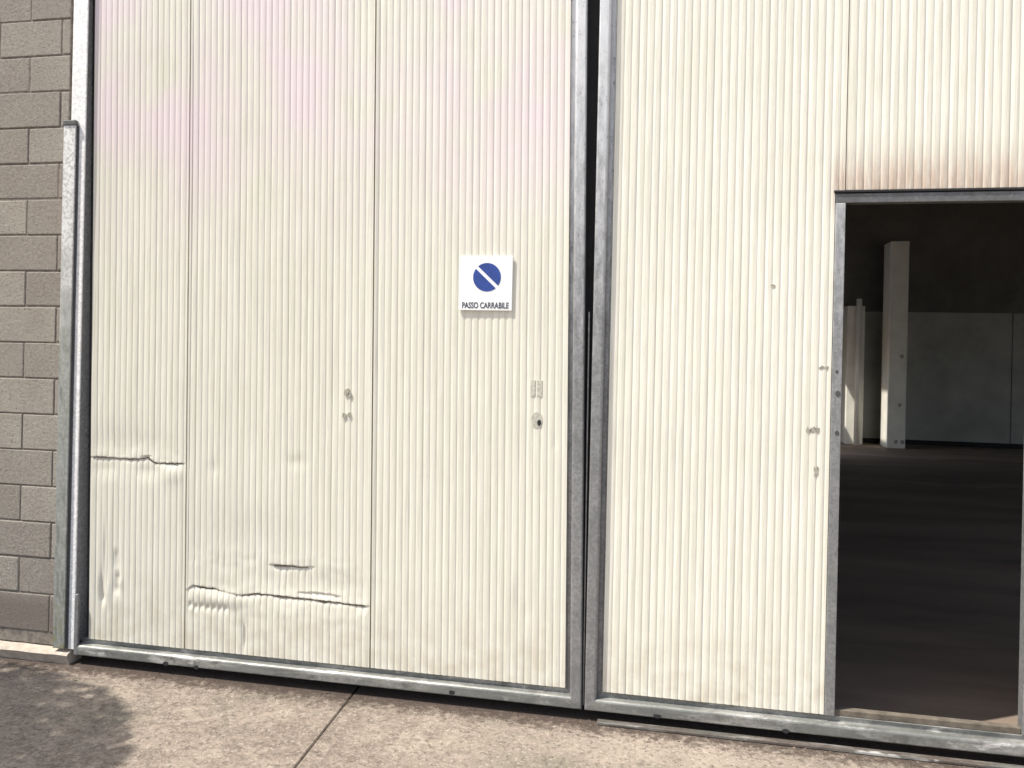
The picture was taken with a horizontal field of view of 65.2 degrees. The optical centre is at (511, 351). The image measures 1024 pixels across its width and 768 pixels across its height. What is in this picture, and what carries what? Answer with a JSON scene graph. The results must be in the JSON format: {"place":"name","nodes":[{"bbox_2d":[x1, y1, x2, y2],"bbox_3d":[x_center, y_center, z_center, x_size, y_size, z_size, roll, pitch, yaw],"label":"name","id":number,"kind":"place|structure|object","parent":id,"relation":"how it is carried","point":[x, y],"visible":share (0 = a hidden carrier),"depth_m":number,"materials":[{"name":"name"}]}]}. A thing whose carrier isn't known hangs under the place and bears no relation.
{"place":"outdoors","nodes":[
{"label":"outdoors","id":0,"kind":"place"},
{"bbox_2d":[0,655,359,767],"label":"pavement","id":1,"kind":"structure","parent":0,"point":[162,723],"depth_m":3.80,"materials":[{"name":"concrete"}]},
{"bbox_2d":[0,639,81,663],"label":"kerb","id":2,"kind":"structure","parent":1,"relation":"on","point":[30,651],"depth_m":4.42,"materials":[{"name":"concrete"}]},
{"bbox_2d":[0,0,73,644],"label":"block wall","id":3,"kind":"structure","parent":2,"relation":"on","point":[36,52],"depth_m":4.47,"materials":[{"name":"concrete"}]},
{"bbox_2d":[53,0,92,654],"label":"door jamb","id":4,"kind":"object","parent":3,"relation":"attached to","point":[70,583],"depth_m":4.38,"materials":[{"name":"metal"}]},
{"bbox_2d":[77,0,599,708],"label":"gate leaf","id":5,"kind":"object","parent":4,"relation":"attached to","point":[337,434],"visible":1,"depth_m":4.12,"materials":[{"name":"metal"}]},
{"bbox_2d":[459,256,512,310],"bbox_3d":[-0.130,-0.338,3.964,0.270,0.270,0.009,1,0,11],"label":"no parking sign","id":6,"kind":"object","parent":5,"relation":"attached to","point":[485,283],"visible":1,"depth_m":3.96,"materials":[{"name":"white metal"}]},
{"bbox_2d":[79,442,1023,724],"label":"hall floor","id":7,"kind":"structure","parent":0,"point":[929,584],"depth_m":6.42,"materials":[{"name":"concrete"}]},
{"bbox_2d":[841,306,864,444],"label":"column","id":8,"kind":"structure","parent":7,"relation":"on","point":[848,375],"depth_m":16.53,"materials":[{"name":"concrete"}]},
{"bbox_2d":[853,299,861,444],"bbox_3d":[7.094,0.421,16.408,0.107,3.000,0.110,1,0,11],"label":"downpipe","id":9,"kind":"object","parent":7,"relation":"on","point":[857,370],"visible":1,"depth_m":16.36,"materials":[{"name":"concrete"}]},
{"bbox_2d":[880,241,909,448],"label":"column","id":10,"kind":"structure","parent":7,"relation":"on","point":[894,345],"depth_m":15.95,"materials":[{"name":"concrete"}]},
{"bbox_2d":[843,203,1023,448],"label":"hall back wall","id":11,"kind":"structure","parent":7,"relation":"on","point":[965,365],"depth_m":16.64,"materials":[{"name":"grey concrete"}]},
{"bbox_2d":[296,686,1023,767],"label":"pavement","id":12,"kind":"structure","parent":0,"point":[356,737],"depth_m":3.62,"materials":[{"name":"concrete"}]},
{"bbox_2d":[1,661,964,767],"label":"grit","id":13,"kind":"object","parent":12,"relation":"on","point":[439,710],"visible":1,"depth_m":3.90,"materials":[{"name":"gravel"}]},
{"bbox_2d":[597,719,1023,767],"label":"floor track","id":14,"kind":"structure","parent":12,"relation":"on","point":[846,749],"depth_m":3.62,"materials":[{"name":"grey metal"}]},
{"bbox_3d":[7.134,-1.351,2.659,19.488,6.545,0.180,1,0,11],"label":"front wall","id":15,"kind":"object","parent":12,"relation":"on","visible":0},
{"bbox_2d":[584,0,1023,756],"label":"gate leaf","id":16,"kind":"object","parent":15,"relation":"attached to","point":[748,150],"visible":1,"depth_m":3.73,"materials":[{"name":"metal"}]}
]}

